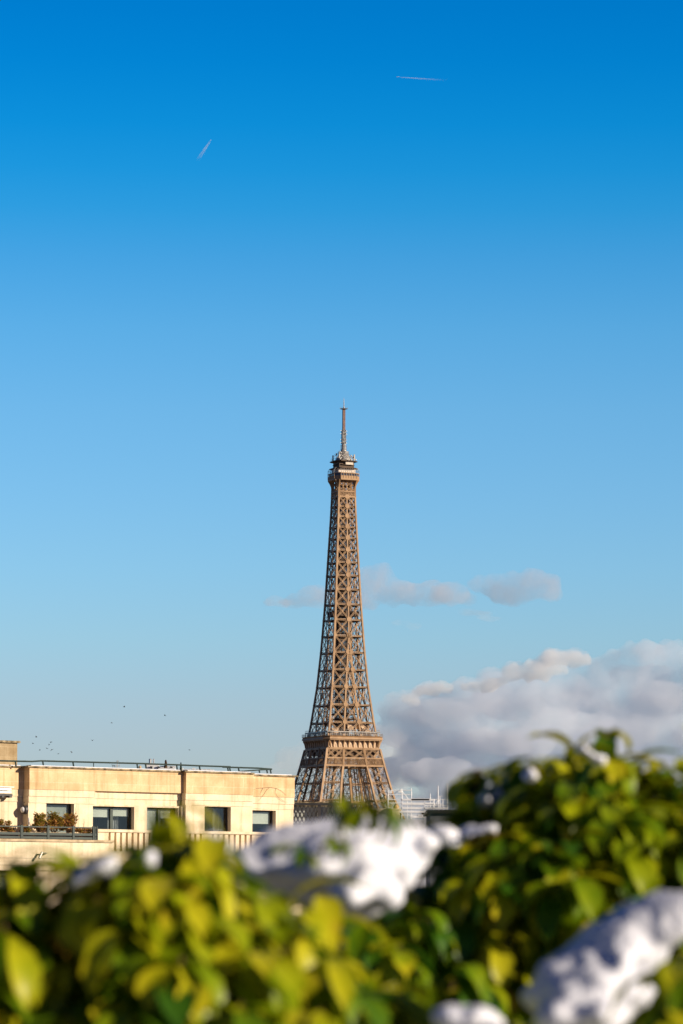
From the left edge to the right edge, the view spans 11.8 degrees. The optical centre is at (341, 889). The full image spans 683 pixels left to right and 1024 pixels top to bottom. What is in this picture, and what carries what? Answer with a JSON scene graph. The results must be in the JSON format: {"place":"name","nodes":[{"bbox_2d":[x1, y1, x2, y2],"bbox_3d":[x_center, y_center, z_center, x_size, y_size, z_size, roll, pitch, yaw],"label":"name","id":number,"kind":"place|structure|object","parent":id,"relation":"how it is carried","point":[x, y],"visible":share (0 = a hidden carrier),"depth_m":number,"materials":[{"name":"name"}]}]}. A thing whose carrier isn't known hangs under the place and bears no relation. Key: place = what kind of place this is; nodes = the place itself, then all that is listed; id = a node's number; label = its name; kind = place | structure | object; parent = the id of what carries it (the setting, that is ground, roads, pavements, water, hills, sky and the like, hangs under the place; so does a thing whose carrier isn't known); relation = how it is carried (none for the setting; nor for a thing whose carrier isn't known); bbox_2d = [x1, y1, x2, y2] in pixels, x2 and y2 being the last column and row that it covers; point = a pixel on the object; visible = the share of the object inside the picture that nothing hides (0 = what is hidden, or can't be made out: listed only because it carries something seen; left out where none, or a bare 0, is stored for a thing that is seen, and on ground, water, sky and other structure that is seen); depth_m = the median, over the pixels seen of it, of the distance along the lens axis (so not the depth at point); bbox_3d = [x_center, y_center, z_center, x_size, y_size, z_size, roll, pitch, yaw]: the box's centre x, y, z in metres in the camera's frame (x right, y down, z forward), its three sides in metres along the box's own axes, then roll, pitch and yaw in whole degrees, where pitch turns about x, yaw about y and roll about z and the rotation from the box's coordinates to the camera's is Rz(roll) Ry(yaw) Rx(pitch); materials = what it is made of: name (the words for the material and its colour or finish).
{"place":"outdoors","nodes":[
{"label":"outdoors","id":0,"kind":"place"},
{"bbox_2d":[0,0,682,858],"label":"sky","id":1,"kind":"structure","parent":0,"point":[457,225],"materials":[{"name":"blue"}]},
{"bbox_2d":[380,805,400,819],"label":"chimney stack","id":2,"kind":"object","parent":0,"point":[388,811],"visible":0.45,"depth_m":300.80,"materials":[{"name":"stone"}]},
{"bbox_2d":[402,819,425,884],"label":"scaffolded building","id":3,"kind":"structure","parent":0,"point":[414,822],"depth_m":398.00,"materials":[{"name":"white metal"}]},
{"bbox_2d":[387,785,447,818],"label":"scaffold","id":4,"kind":"object","parent":3,"relation":"on","point":[430,804],"visible":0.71,"depth_m":399.90,"materials":[{"name":"white metal"}]},
{"bbox_2d":[425,810,453,883],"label":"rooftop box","id":5,"kind":"object","parent":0,"point":[429,879],"visible":0.1,"depth_m":85.00,"materials":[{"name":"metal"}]},
{"label":"ground","id":6,"kind":"structure","parent":0,"visible":0},
{"bbox_2d":[0,740,301,915],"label":"apartment building","id":7,"kind":"structure","parent":6,"relation":"on","point":[239,808],"depth_m":148.16,"materials":[{"name":"stone"}]},
{"bbox_2d":[0,819,11,838],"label":"potted shrub","id":8,"kind":"object","parent":7,"relation":"on","point":[2,829],"visible":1,"depth_m":142.84,"materials":[{"name":"brown plant"}]},
{"bbox_2d":[0,786,13,797],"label":"awning","id":9,"kind":"object","parent":7,"relation":"attached to","point":[8,789],"visible":1,"depth_m":144.48,"materials":[{"name":"white fabric"}]},
{"bbox_2d":[3,827,17,838],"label":"potted shrub","id":10,"kind":"object","parent":7,"relation":"on","point":[12,829],"visible":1,"depth_m":143.02,"materials":[{"name":"brown plant"}]},
{"bbox_2d":[20,805,28,813],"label":"wall lamp","id":11,"kind":"object","parent":7,"relation":"attached to","point":[24,809],"visible":1,"depth_m":144.99,"materials":[{"name":"metal"}]},
{"bbox_2d":[19,825,32,835],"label":"potted shrub","id":12,"kind":"object","parent":7,"relation":"on","point":[26,829],"visible":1,"depth_m":143.40,"materials":[{"name":"brown plant"}]},
{"bbox_2d":[31,812,48,836],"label":"potted shrub","id":13,"kind":"object","parent":7,"relation":"on","point":[39,820],"visible":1,"depth_m":143.99,"materials":[{"name":"brown plant"}]},
{"bbox_2d":[44,810,67,839],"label":"potted shrub","id":14,"kind":"object","parent":7,"relation":"on","point":[51,820],"visible":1,"depth_m":144.48,"materials":[{"name":"brown plant"}]},
{"bbox_2d":[37,796,76,832],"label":"window","id":15,"kind":"structure","parent":7,"relation":"in","point":[62,808],"depth_m":146.46,"materials":[{"name":"glass"}]},
{"bbox_2d":[59,813,80,839],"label":"potted shrub","id":16,"kind":"object","parent":7,"relation":"on","point":[69,820],"visible":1,"depth_m":144.93,"materials":[{"name":"brown plant"}]},
{"bbox_2d":[76,826,91,839],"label":"potted shrub","id":17,"kind":"object","parent":7,"relation":"on","point":[88,830],"visible":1,"depth_m":145.52,"materials":[{"name":"brown plant"}]},
{"bbox_2d":[93,806,130,829],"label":"window","id":18,"kind":"structure","parent":7,"relation":"in","point":[112,813],"depth_m":148.41,"materials":[{"name":"green paint"}]},
{"bbox_2d":[97,807,174,828],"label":"window","id":19,"kind":"structure","parent":7,"relation":"in","point":[123,821],"depth_m":149.77,"materials":[{"name":"black glass"}]},
{"bbox_2d":[9,765,287,774],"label":"snow strip","id":20,"kind":"object","parent":7,"relation":"on","point":[148,769],"visible":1,"depth_m":148.55,"materials":[{"name":"white snow"}]},
{"bbox_2d":[174,800,227,830],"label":"window","id":21,"kind":"structure","parent":7,"relation":"in","point":[221,813],"depth_m":152.71,"materials":[{"name":"glass"}]},
{"bbox_2d":[252,810,272,831],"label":"window","id":22,"kind":"structure","parent":7,"relation":"in","point":[261,820],"depth_m":153.45,"materials":[{"name":"glass"}]},
{"bbox_2d":[294,401,402,818],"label":"lattice tower","id":23,"kind":"structure","parent":6,"relation":"on","point":[361,748],"depth_m":2020.27,"materials":[{"name":"metal"}]},
{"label":"terrace floor","id":24,"kind":"structure","parent":0,"visible":0},
{"bbox_2d":[0,804,433,1023],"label":"hedge shrub","id":25,"kind":"object","parent":24,"relation":"on","point":[185,929],"visible":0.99,"depth_m":3.52,"materials":[{"name":"green plant"}]},
{"bbox_2d":[70,855,117,888],"bbox_3d":[-0.265,-0.019,3.552,0.052,0.036,0.088,0,0,0],"label":"snow clump","id":26,"kind":"object","parent":25,"relation":"on","point":[104,866],"visible":0.99,"depth_m":3.52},
{"bbox_2d":[145,850,156,867],"bbox_3d":[-0.198,-0.032,3.420,0.012,0.019,0.100,0,0,0],"label":"snow clump","id":27,"kind":"object","parent":25,"relation":"on","point":[150,856],"visible":1,"depth_m":3.42,"materials":[{"name":"white snow"}]},
{"bbox_2d":[263,795,518,1020],"bbox_3d":[0.010,0.744,4.323,0.514,1.712,1.025,0,0,0],"label":"hedge shrub","id":28,"kind":"object","parent":24,"relation":"on","point":[396,949],"visible":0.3,"depth_m":4.37,"materials":[{"name":"green plant"}]},
{"bbox_2d":[225,814,439,919],"bbox_3d":[-0.024,-0.030,4.061,0.292,0.133,0.334,0,0,0],"label":"snow patch","id":29,"kind":"object","parent":28,"relation":"on","point":[384,872],"visible":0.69,"depth_m":4.00,"materials":[{"name":"white snow"}]},
{"bbox_2d":[379,725,682,1023],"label":"hedge shrub","id":30,"kind":"object","parent":24,"relation":"on","point":[565,854],"visible":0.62,"depth_m":4.60,"materials":[{"name":"green plant"}]},
{"bbox_2d":[426,825,463,848],"bbox_3d":[0.144,-0.074,4.622,0.055,0.033,0.096,0,0,0],"label":"snow patch","id":31,"kind":"object","parent":30,"relation":"on","point":[448,836],"visible":0.79,"depth_m":4.58,"materials":[{"name":"white snow"}]},
{"bbox_2d":[459,824,497,842],"bbox_3d":[0.189,-0.079,4.602,0.055,0.028,0.083,0,0,0],"label":"snow clump","id":32,"kind":"object","parent":30,"relation":"on","point":[466,832],"visible":0.98,"depth_m":4.58,"materials":[{"name":"white snow"}]},
{"bbox_2d":[478,791,494,808],"bbox_3d":[0.210,-0.130,4.800,0.027,0.026,0.101,0,0,0],"label":"snow clump","id":33,"kind":"object","parent":30,"relation":"on","point":[488,801],"visible":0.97,"depth_m":4.77,"materials":[{"name":"white snow"}]},
{"bbox_2d":[491,782,514,816],"bbox_3d":[0.244,-0.134,4.849,0.047,0.054,0.087,0,0,0],"label":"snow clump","id":34,"kind":"object","parent":30,"relation":"on","point":[498,793],"visible":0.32,"depth_m":4.82,"materials":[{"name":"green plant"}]},
{"bbox_2d":[522,767,537,782],"bbox_3d":[0.268,-0.164,4.699,0.022,0.024,0.098,0,0,0],"label":"snow clump","id":35,"kind":"object","parent":30,"relation":"on","point":[529,774],"visible":1,"depth_m":4.68,"materials":[{"name":"white snow"}]},
{"bbox_2d":[575,743,606,765],"bbox_3d":[0.345,-0.187,4.553,0.040,0.032,0.082,0,0,0],"label":"snow clump","id":36,"kind":"object","parent":30,"relation":"on","point":[598,759],"visible":1,"depth_m":4.54,"materials":[{"name":"white snow"}]},
{"bbox_2d":[504,941,682,1023],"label":"hedge shrub","id":37,"kind":"object","parent":24,"relation":"on","point":[664,980],"visible":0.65,"depth_m":3.19,"materials":[{"name":"white plant"}]},
{"bbox_2d":[431,1004,503,1023],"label":"snow clump","id":38,"kind":"object","parent":37,"relation":"on","point":[461,1014],"visible":1,"depth_m":3.27,"materials":[{"name":"white snow"}]},
{"bbox_2d":[520,890,682,1023],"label":"snow patch","id":39,"kind":"object","parent":37,"relation":"on","point":[587,973],"visible":0.89,"depth_m":3.46,"materials":[{"name":"white snow"}]},
{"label":"distant building","id":40,"kind":"object","parent":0,"visible":0},
{"bbox_2d":[147,759,175,768],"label":"ventilation house","id":41,"kind":"structure","parent":40,"relation":"on","point":[153,766],"depth_m":520.00,"materials":[{"name":"white paint"}]},
{"bbox_2d":[175,768,213,770],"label":"skylight","id":42,"kind":"object","parent":40,"relation":"on","point":[196,769],"visible":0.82,"depth_m":520.00,"materials":[{"name":"white paint"}]},
{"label":"roof block","id":43,"kind":"object","parent":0,"visible":0},
{"bbox_2d":[289,800,361,822],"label":"trellis fence","id":44,"kind":"object","parent":43,"relation":"on","point":[307,811],"visible":0.38,"depth_m":172.18,"materials":[{"name":"metal"}]}
]}

